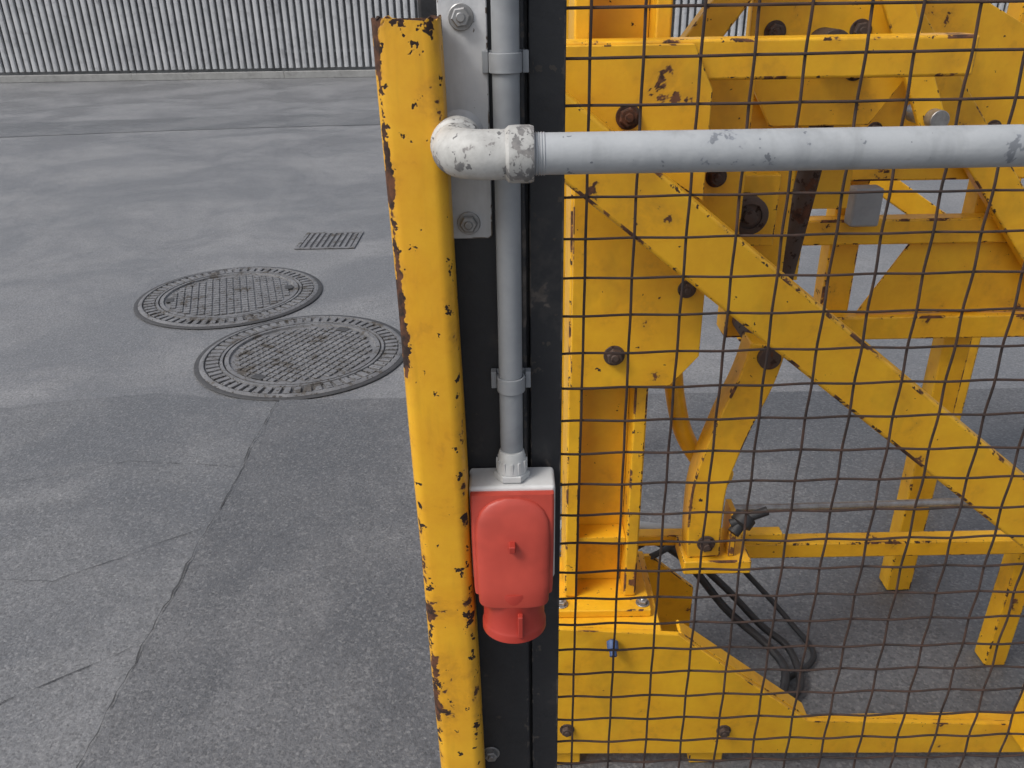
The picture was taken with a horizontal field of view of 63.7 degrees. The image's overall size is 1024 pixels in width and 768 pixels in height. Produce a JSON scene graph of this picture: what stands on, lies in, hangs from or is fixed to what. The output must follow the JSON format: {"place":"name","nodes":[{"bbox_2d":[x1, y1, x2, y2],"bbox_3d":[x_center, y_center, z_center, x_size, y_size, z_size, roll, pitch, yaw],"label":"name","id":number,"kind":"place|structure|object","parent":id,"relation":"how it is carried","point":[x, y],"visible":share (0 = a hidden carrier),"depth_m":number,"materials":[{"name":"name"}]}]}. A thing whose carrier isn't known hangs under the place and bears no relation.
{"place":"outdoors","nodes":[
{"label":"outdoors","id":0,"kind":"place"},
{"bbox_2d":[0,77,1023,407],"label":"asphalt ground","id":1,"kind":"structure","parent":0,"point":[100,233],"depth_m":5.70,"materials":[{"name":"grey asphalt"}]},
{"bbox_2d":[0,393,277,767],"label":"asphalt patch","id":2,"kind":"object","parent":1,"relation":"on","point":[85,512],"visible":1,"depth_m":2.51,"materials":[{"name":"grey asphalt"}]},
{"bbox_2d":[0,645,135,703],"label":"asphalt crack","id":3,"kind":"object","parent":2,"relation":"on","point":[62,676],"visible":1,"depth_m":1.99,"materials":[{"name":"grey asphalt"}]},
{"bbox_2d":[3,527,202,581],"bbox_3d":[-1.399,0.528,2.375,0.968,0.001,0.175,-6,26,-11],"label":"asphalt crack","id":4,"kind":"object","parent":2,"relation":"on","point":[99,564],"visible":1,"depth_m":2.38,"materials":[{"name":"black asphalt"}]},
{"bbox_2d":[76,402,276,767],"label":"asphalt crack","id":5,"kind":"object","parent":2,"relation":"on","point":[138,653],"visible":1,"depth_m":2.25,"materials":[{"name":"grey asphalt"}]},
{"bbox_2d":[0,112,379,136],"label":"asphalt patch","id":6,"kind":"object","parent":1,"relation":"on","point":[111,126],"visible":0.52,"depth_m":10.06,"materials":[{"name":"grey asphalt"}]},
{"bbox_2d":[133,267,322,328],"bbox_3d":[-1.518,-0.484,4.447,0.974,0.014,0.974,-1,26,0],"label":"manhole cover","id":7,"kind":"object","parent":1,"relation":"on","point":[228,297],"visible":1,"depth_m":4.39,"materials":[{"name":"metal"}]},
{"bbox_2d":[194,315,402,400],"bbox_3d":[-0.943,-0.143,3.728,0.944,0.014,0.944,-1,26,0],"label":"manhole cover","id":8,"kind":"object","parent":1,"relation":"on","point":[301,357],"visible":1,"depth_m":3.66,"materials":[{"name":"metal"}]},
{"bbox_2d":[294,231,363,248],"bbox_3d":[-1.186,-0.939,5.374,0.380,0.006,0.380,-1,26,0],"label":"gully grate","id":9,"kind":"object","parent":1,"relation":"on","point":[328,240],"visible":1,"depth_m":5.36,"materials":[{"name":"metal"}]},
{"bbox_2d":[0,0,1008,82],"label":"wall","id":10,"kind":"structure","parent":1,"relation":"on","point":[90,40],"depth_m":14.63,"materials":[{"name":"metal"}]},
{"bbox_2d":[82,388,1023,767],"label":"asphalt patch","id":11,"kind":"object","parent":1,"relation":"on","point":[290,630],"visible":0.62,"depth_m":2.18,"materials":[{"name":"grey asphalt"}]},
{"bbox_2d":[371,15,484,767],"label":"yellow steel post","id":12,"kind":"object","parent":11,"relation":"on","point":[410,71],"visible":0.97,"depth_m":0.81,"materials":[{"name":"metal"}]},
{"bbox_2d":[430,115,1023,182],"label":"handrail pipe","id":13,"kind":"object","parent":12,"relation":"attached to","point":[462,147],"visible":1,"depth_m":0.66,"materials":[{"name":"grey metal"}]},
{"bbox_2d":[417,0,531,767],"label":"black steel post","id":14,"kind":"object","parent":11,"relation":"on","point":[505,672],"visible":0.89,"depth_m":0.90,"materials":[{"name":"metal"}]},
{"bbox_2d":[436,0,492,238],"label":"white mounting plate","id":15,"kind":"object","parent":14,"relation":"attached to","point":[464,33],"visible":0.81,"depth_m":0.75,"materials":[{"name":"paint"}]},
{"bbox_2d":[482,0,530,482],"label":"cable conduit","id":16,"kind":"object","parent":14,"relation":"attached to","point":[505,61],"visible":0.98,"depth_m":0.80,"materials":[{"name":"grey plastic"}]},
{"bbox_2d":[469,467,554,643],"bbox_3d":[0.001,0.196,0.933,0.095,0.183,0.094,-1,26,0],"label":"red power inlet plug","id":17,"kind":"object","parent":14,"relation":"attached to","point":[512,528],"visible":1,"depth_m":0.90,"materials":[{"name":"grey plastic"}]},
{"bbox_2d":[561,0,568,482],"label":"column","id":18,"kind":"structure","parent":11,"relation":"on","point":[567,21],"depth_m":2.44,"materials":[{"name":"metal"}]},
{"bbox_2d":[557,753,579,764],"bbox_3d":[0.108,0.771,1.758,0.070,0.051,0.057,-1,26,0],"label":"base pad","id":19,"kind":"object","parent":11,"relation":"on","point":[563,757],"visible":0.11,"depth_m":1.73,"materials":[{"name":"yellow metal"}]},
{"bbox_2d":[687,753,721,761],"bbox_3d":[0.408,0.766,1.758,0.070,0.051,0.057,-1,26,0],"label":"base pad","id":20,"kind":"object","parent":11,"relation":"on","point":[708,756],"visible":0.2,"depth_m":1.74,"materials":[{"name":"yellow metal"}]},
{"bbox_2d":[638,546,804,697],"bbox_3d":[0.485,0.520,1.929,0.428,0.338,0.240,13,29,26],"label":"hose","id":21,"kind":"object","parent":11,"relation":"on","point":[745,608],"visible":0.48,"depth_m":2.01,"materials":[{"name":"black rubber"}]},
{"bbox_2d":[657,545,789,690],"bbox_3d":[0.451,0.532,1.892,0.387,0.331,0.305,17,31,32],"label":"hose","id":22,"kind":"object","parent":11,"relation":"on","point":[750,630],"visible":0.45,"depth_m":2.00,"materials":[{"name":"black rubber"}]},
{"bbox_2d":[649,545,816,681],"bbox_3d":[0.522,0.492,1.970,0.437,0.361,0.273,-1,26,0],"label":"hose","id":23,"kind":"object","parent":11,"relation":"on","point":[779,609],"visible":0.54,"depth_m":2.07,"materials":[{"name":"black rubber"}]},
{"bbox_2d":[527,0,1023,767],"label":"wire fence panel","id":24,"kind":"object","parent":11,"relation":"on","point":[547,66],"visible":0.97,"depth_m":0.91,"materials":[{"name":"black paint"}]},
{"bbox_2d":[557,626,1022,752],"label":"base front plate","id":25,"kind":"object","parent":11,"relation":"on","point":[634,684],"visible":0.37,"depth_m":1.67,"materials":[{"name":"yellow metal"}]},
{"bbox_2d":[560,724,573,736],"bbox_3d":[0.112,0.707,1.673,0.030,0.030,0.014,-1,26,0],"label":"plate bolt","id":26,"kind":"object","parent":25,"relation":"attached to","point":[565,730],"visible":0.88,"depth_m":1.67,"materials":[{"name":"metal"}]},
{"bbox_2d":[559,551,661,630],"bbox_3d":[0.157,0.426,1.696,0.260,0.012,0.247,-1,26,0],"label":"base top flange","id":27,"kind":"object","parent":25,"relation":"attached to","point":[583,620],"visible":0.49,"depth_m":1.61,"materials":[{"name":"yellow metal"}]},
{"bbox_2d":[559,555,650,617],"bbox_3d":[0.177,0.406,1.702,0.190,0.018,0.200,-1,26,0],"label":"column foot","id":28,"kind":"object","parent":27,"relation":"on","point":[603,588],"depth_m":1.64},
{"bbox_2d":[607,639,618,656],"bbox_3d":[0.192,0.501,1.565,0.022,0.030,0.034,-1,26,0],"label":"hose coupling","id":29,"kind":"object","parent":25,"relation":"attached to","point":[609,643],"visible":0.7,"depth_m":1.56,"materials":[{"name":"blue plastic"}]},
{"bbox_2d":[577,0,649,578],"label":"column web","id":30,"kind":"object","parent":25,"relation":"on","point":[607,403],"depth_m":1.55},
{"bbox_2d":[559,600,567,608],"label":"foot bolt","id":31,"kind":"object","parent":30,"relation":"on","point":[563,604],"visible":0.58,"depth_m":1.62,"materials":[{"name":"metal"}]},
{"bbox_2d":[561,0,589,595],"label":"column flange","id":32,"kind":"object","parent":30,"relation":"attached to","point":[578,25],"depth_m":1.48,"materials":[{"name":"yellow paint"}]},
{"bbox_2d":[566,32,979,79],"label":"cross beam","id":33,"kind":"structure","parent":32,"relation":"attached to","point":[938,64],"depth_m":1.16,"materials":[{"name":"yellow metal"}]},
{"bbox_2d":[566,43,712,201],"bbox_3d":[0.176,-0.371,1.187,0.215,0.219,0.012,-1,26,0],"label":"gusset","id":34,"kind":"object","parent":33,"relation":"attached to","point":[666,80],"visible":0.48,"depth_m":1.16,"materials":[{"name":"yellow paint"}]},
{"bbox_2d":[616,107,638,129],"bbox_3d":[0.166,-0.378,1.167,0.036,0.036,0.017,-1,26,0],"label":"bolt","id":35,"kind":"object","parent":34,"relation":"attached to","point":[627,118],"visible":0.79,"depth_m":1.17,"materials":[{"name":"metal"}]},
{"bbox_2d":[579,524,624,541],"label":"column stiffener","id":36,"kind":"structure","parent":30,"relation":"attached to","point":[599,533],"depth_m":1.61,"materials":[{"name":"yellow metal"}]},
{"bbox_2d":[570,191,703,386],"bbox_3d":[0.205,-0.152,1.338,0.215,0.345,0.012,-1,26,0],"label":"gusset","id":37,"kind":"object","parent":30,"relation":"attached to","point":[609,258],"visible":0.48,"depth_m":1.35,"materials":[{"name":"yellow paint"}]},
{"bbox_2d":[603,346,624,365],"bbox_3d":[0.171,-0.045,1.374,0.036,0.036,0.017,-1,26,0],"label":"gusset bolt","id":38,"kind":"object","parent":37,"relation":"attached to","point":[613,359],"visible":0.94,"depth_m":1.37,"materials":[{"name":"metal"}]},
{"bbox_2d":[678,280,695,297],"bbox_3d":[0.282,-0.150,1.325,0.030,0.030,0.014,-1,26,0],"label":"gusset bolt","id":39,"kind":"object","parent":37,"relation":"attached to","point":[689,291],"visible":0.69,"depth_m":1.32,"materials":[{"name":"metal"}]},
{"bbox_2d":[636,598,648,607],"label":"foot bolt","id":40,"kind":"object","parent":30,"relation":"on","point":[643,603],"visible":0.73,"depth_m":1.62,"materials":[{"name":"metal"}]},
{"bbox_2d":[620,0,672,594],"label":"column flange","id":41,"kind":"object","parent":30,"relation":"attached to","point":[660,22],"depth_m":1.52,"materials":[{"name":"yellow paint"}]},
{"bbox_2d":[638,527,782,545],"bbox_3d":[0.406,0.321,1.735,0.320,0.026,0.028,-1,26,0],"label":"lever link","id":42,"kind":"object","parent":41,"relation":"attached to","point":[773,533],"visible":0.45,"depth_m":1.72,"materials":[{"name":"yellow metal"}]},
{"bbox_2d":[675,535,750,573],"bbox_3d":[0.408,0.346,1.680,0.135,0.032,0.090,-1,26,0],"label":"lever foot","id":43,"kind":"object","parent":41,"relation":"attached to","point":[722,559],"visible":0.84,"depth_m":1.64},
{"bbox_2d":[721,499,735,555],"bbox_3d":[0.436,0.287,1.651,0.012,0.098,0.060,-1,26,0],"label":"lever cheek","id":44,"kind":"object","parent":43,"relation":"on","point":[726,534],"visible":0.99,"depth_m":1.64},
{"bbox_2d":[682,332,782,556],"bbox_3d":[0.413,0.126,1.567,0.145,0.464,0.056,-1,26,0],"label":"rocker lever","id":45,"kind":"object","parent":43,"relation":"on","point":[746,368],"visible":0.8,"depth_m":1.53,"materials":[{"name":"yellow paint"}]},
{"bbox_2d":[665,373,733,483],"bbox_3d":[0.362,0.078,1.599,0.156,0.278,0.036,-1,26,0],"label":"bent handle","id":46,"kind":"object","parent":45,"relation":"attached to","point":[685,437],"visible":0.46,"depth_m":1.58,"materials":[{"name":"yellow paint"}]},
{"bbox_2d":[697,536,714,551],"bbox_3d":[0.382,0.317,1.617,0.036,0.036,0.017,-1,26,0],"label":"lever bolt","id":47,"kind":"object","parent":45,"relation":"attached to","point":[707,547],"visible":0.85,"depth_m":1.61,"materials":[{"name":"metal"}]},
{"bbox_2d":[732,318,781,369],"bbox_3d":[0.451,-0.084,1.525,0.040,0.040,0.189,-1,26,0],"label":"lever pivot","id":48,"kind":"object","parent":45,"relation":"attached to","point":[774,359],"visible":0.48,"depth_m":1.44,"materials":[{"name":"metal"}]},
{"bbox_2d":[728,509,754,536],"bbox_3d":[0.447,0.269,1.607,0.053,0.053,0.049,-1,26,0],"label":"clamp knob","id":49,"kind":"object","parent":43,"relation":"attached to","point":[736,530],"visible":0.78,"depth_m":1.59,"materials":[{"name":"grey metal"}]},
{"bbox_2d":[729,506,768,526],"bbox_3d":[0.460,0.258,1.599,0.076,0.046,0.018,-1,26,0],"label":"clamp bar","id":50,"kind":"object","parent":49,"relation":"attached to","point":[732,522],"visible":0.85,"depth_m":1.59,"materials":[{"name":"black metal"}]},
{"bbox_2d":[684,80,755,233],"bbox_3d":[0.314,-0.329,1.405,0.160,0.370,0.009,-1,26,0],"label":"side web plate","id":51,"kind":"object","parent":41,"relation":"attached to","point":[723,209],"depth_m":1.35,"materials":[{"name":"yellow paint"}]},
{"bbox_2d":[705,172,726,187],"bbox_3d":[0.344,-0.346,1.382,0.036,0.036,0.017,-1,26,0],"label":"web bolt","id":52,"kind":"object","parent":51,"relation":"attached to","point":[715,179],"visible":0.81,"depth_m":1.38,"materials":[{"name":"metal"}]},
{"bbox_2d":[716,725,730,736],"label":"plate bolt","id":53,"kind":"object","parent":25,"relation":"attached to","point":[724,730],"visible":0.82,"depth_m":1.67,"materials":[{"name":"metal"}]},
{"bbox_2d":[676,620,806,714],"bbox_3d":[0.463,0.575,1.655,0.280,0.236,0.038,-1,26,0],"label":"slope flange","id":54,"kind":"object","parent":25,"relation":"attached to","point":[733,662],"visible":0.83,"depth_m":1.65,"materials":[{"name":"yellow paint"}]},
{"bbox_2d":[810,711,1011,719],"bbox_3d":[1.062,0.699,1.720,0.900,0.008,0.038,-1,26,0],"label":"tail flange","id":55,"kind":"object","parent":25,"relation":"attached to","point":[982,716],"visible":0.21,"depth_m":1.72,"materials":[{"name":"yellow paint"}]},
{"bbox_2d":[1010,686,1023,751],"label":"brace end upright","id":56,"kind":"object","parent":25,"relation":"attached to","point":[1017,725],"visible":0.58,"depth_m":1.64,"materials":[{"name":"yellow paint"}]},
{"bbox_2d":[564,91,1023,547],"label":"diagonal brace","id":57,"kind":"object","parent":56,"relation":"attached to","point":[661,216],"visible":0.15,"depth_m":1.22,"materials":[{"name":"yellow paint"}]},
{"bbox_2d":[879,3,1023,589],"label":"side upright","id":58,"kind":"object","parent":11,"relation":"on","point":[938,363],"visible":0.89,"depth_m":1.98,"materials":[{"name":"yellow paint"}]},
{"bbox_2d":[737,311,1023,341],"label":"side rail","id":59,"kind":"object","parent":58,"relation":"attached to","point":[976,324],"visible":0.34,"depth_m":1.84,"materials":[{"name":"yellow metal"}]},
{"bbox_2d":[813,181,869,309],"bbox_3d":[0.720,-0.729,1.623,0.065,1.335,0.054,-1,26,0],"label":"side upright","id":60,"kind":"object","parent":59,"relation":"attached to","point":[839,287],"depth_m":1.83,"materials":[{"name":"yellow paint"}]},
{"bbox_2d":[857,242,1023,312],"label":"side panel","id":61,"kind":"object","parent":59,"relation":"on","point":[948,291],"visible":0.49,"depth_m":1.81,"materials":[{"name":"yellow paint"}]},
{"bbox_2d":[921,14,1023,265],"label":"side brace","id":62,"kind":"object","parent":59,"relation":"attached to","point":[1006,211],"visible":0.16,"depth_m":1.65,"materials":[{"name":"yellow paint"}]},
{"bbox_2d":[802,213,1006,245],"bbox_3d":[1.050,-0.335,1.762,1.090,0.055,0.045,-1,26,0],"label":"side rail","id":63,"kind":"object","parent":58,"relation":"attached to","point":[922,222],"visible":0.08,"depth_m":1.74,"materials":[{"name":"yellow metal"}]},
{"bbox_2d":[844,185,883,226],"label":"rail block","id":64,"kind":"structure","parent":63,"relation":"attached to","point":[862,210],"depth_m":1.68,"materials":[{"name":"grey plastic"}]},
{"bbox_2d":[851,167,1023,180],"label":"side rail","id":65,"kind":"object","parent":58,"relation":"attached to","point":[906,174],"visible":0.03,"depth_m":1.69,"materials":[{"name":"yellow metal"}]},
{"bbox_2d":[860,3,1023,126],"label":"side panel","id":66,"kind":"object","parent":65,"relation":"on","point":[995,74],"depth_m":1.61,"materials":[{"name":"yellow paint"}]},
{"bbox_2d":[868,122,882,126],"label":"panel bolt","id":67,"kind":"object","parent":66,"relation":"attached to","point":[875,124],"visible":0.24,"depth_m":1.66,"materials":[{"name":"metal"}]},
{"bbox_2d":[988,120,1001,124],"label":"panel bolt","id":68,"kind":"object","parent":66,"relation":"attached to","point":[995,122],"visible":0.26,"depth_m":1.66,"materials":[{"name":"metal"}]},
{"bbox_2d":[954,178,1021,419],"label":"column","id":69,"kind":"structure","parent":11,"relation":"on","point":[967,374],"depth_m":2.56,"materials":[{"name":"yellow metal"}]},
{"bbox_2d":[869,181,945,213],"bbox_3d":[1.000,-0.567,2.268,0.809,0.547,0.030,-1,26,0],"label":"brace","id":70,"kind":"object","parent":69,"relation":"attached to","point":[911,203],"depth_m":2.28,"materials":[{"name":"yellow paint"}]},
{"bbox_2d":[975,554,1023,664],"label":"upright","id":71,"kind":"object","parent":11,"relation":"on","point":[999,603],"visible":0.85,"depth_m":1.92,"materials":[{"name":"yellow paint"}]},
{"bbox_2d":[723,498,968,510],"bbox_3d":[1.004,0.258,1.803,1.200,0.033,0.018,-1,26,0],"label":"tie rod","id":72,"kind":"object","parent":71,"relation":"attached to","point":[906,503],"depth_m":1.80,"materials":[{"name":"metal"}]},
{"bbox_2d":[744,530,1023,557],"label":"rail","id":73,"kind":"object","parent":71,"relation":"attached to","point":[917,547],"visible":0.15,"depth_m":1.77,"materials":[{"name":"yellow metal"}]},
{"bbox_2d":[560,520,681,529],"bbox_3d":[0.266,0.317,1.845,0.327,0.057,0.055,-1,26,0],"label":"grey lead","id":74,"kind":"object","parent":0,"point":[647,525],"visible":0.16,"depth_m":1.85,"materials":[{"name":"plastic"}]},
{"bbox_2d":[643,553,692,631],"bbox_3d":[0.219,0.509,1.881,0.380,0.310,0.012,-1,26,0],"label":"base rear plate","id":75,"kind":"object","parent":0,"point":[672,609],"visible":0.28,"depth_m":1.86,"materials":[{"name":"yellow metal"}]},
{"bbox_2d":[717,1,801,337],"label":"guide column","id":76,"kind":"structure","parent":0,"point":[769,253],"depth_m":1.52,"materials":[{"name":"yellow metal"}]},
{"bbox_2d":[741,171,780,245],"bbox_3d":[0.422,-0.318,1.492,0.105,0.130,0.044,-1,26,0],"label":"guide bracket","id":77,"kind":"object","parent":76,"relation":"attached to","point":[761,181],"visible":0.42,"depth_m":1.46,"materials":[{"name":"yellow metal"}]},
{"bbox_2d":[739,192,768,233],"bbox_3d":[0.413,-0.297,1.446,0.068,0.068,0.056,-1,26,0],"label":"guide roller","id":78,"kind":"object","parent":77,"relation":"attached to","point":[754,215],"visible":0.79,"depth_m":1.43,"materials":[{"name":"black metal"}]},
{"bbox_2d":[748,0,921,126],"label":"head bracket","id":79,"kind":"object","parent":76,"relation":"attached to","point":[794,20],"visible":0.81,"depth_m":1.39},
{"bbox_2d":[680,0,751,36],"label":"top brace","id":80,"kind":"object","parent":79,"relation":"attached to","point":[720,21],"depth_m":1.30,"materials":[{"name":"yellow paint"}]},
{"bbox_2d":[764,20,785,35],"bbox_3d":[0.430,-0.573,1.342,0.036,0.036,0.017,-1,26,0],"label":"head bolt","id":81,"kind":"object","parent":79,"relation":"attached to","point":[775,27],"visible":0.62,"depth_m":1.34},
{"bbox_2d":[811,27,847,34],"bbox_3d":[0.511,-0.546,1.330,0.052,0.052,0.062,-1,26,0],"label":"head shaft","id":82,"kind":"object","parent":79,"relation":"attached to","point":[826,31],"visible":0.25,"depth_m":1.30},
{"bbox_2d":[849,19,871,33],"bbox_3d":[0.570,-0.575,1.342,0.036,0.036,0.017,-1,26,0],"label":"head bolt","id":83,"kind":"object","parent":79,"relation":"attached to","point":[859,26],"visible":0.54,"depth_m":1.34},
{"bbox_2d":[905,104,949,125],"bbox_3d":[0.702,-0.454,1.397,0.032,0.032,0.100,-1,26,0],"label":"link pin","id":84,"kind":"object","parent":79,"relation":"attached to","point":[936,117],"visible":0.45,"depth_m":1.35,"materials":[{"name":"metal"}]},
{"bbox_2d":[846,78,859,80],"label":"head bolt","id":85,"kind":"object","parent":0,"point":[852,79],"visible":0.13,"depth_m":1.38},
{"bbox_2d":[880,0,947,125],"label":"head link","id":86,"kind":"object","parent":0,"point":[901,18],"visible":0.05,"depth_m":1.35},
{"bbox_3d":[0.539,-0.126,1.723,0.035,0.103,0.022,-1,26,0],"label":"cylinder rod","id":87,"kind":"object","parent":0,"visible":0},
{"bbox_2d":[782,125,833,279],"bbox_3d":[0.568,-0.370,1.605,0.095,0.445,0.044,-1,26,0],"label":"lift cylinder","id":88,"kind":"object","parent":87,"relation":"on","point":[802,204],"visible":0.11,"depth_m":1.60,"materials":[{"name":"metal"}]},
{"bbox_2d":[793,125,859,279],"bbox_3d":[0.594,-0.367,1.656,0.160,0.330,0.010,-1,26,0],"label":"carriage plate","id":89,"kind":"object","parent":88,"relation":"attached to","point":[830,180],"visible":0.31,"depth_m":1.64,"materials":[{"name":"yellow metal"}]}
]}

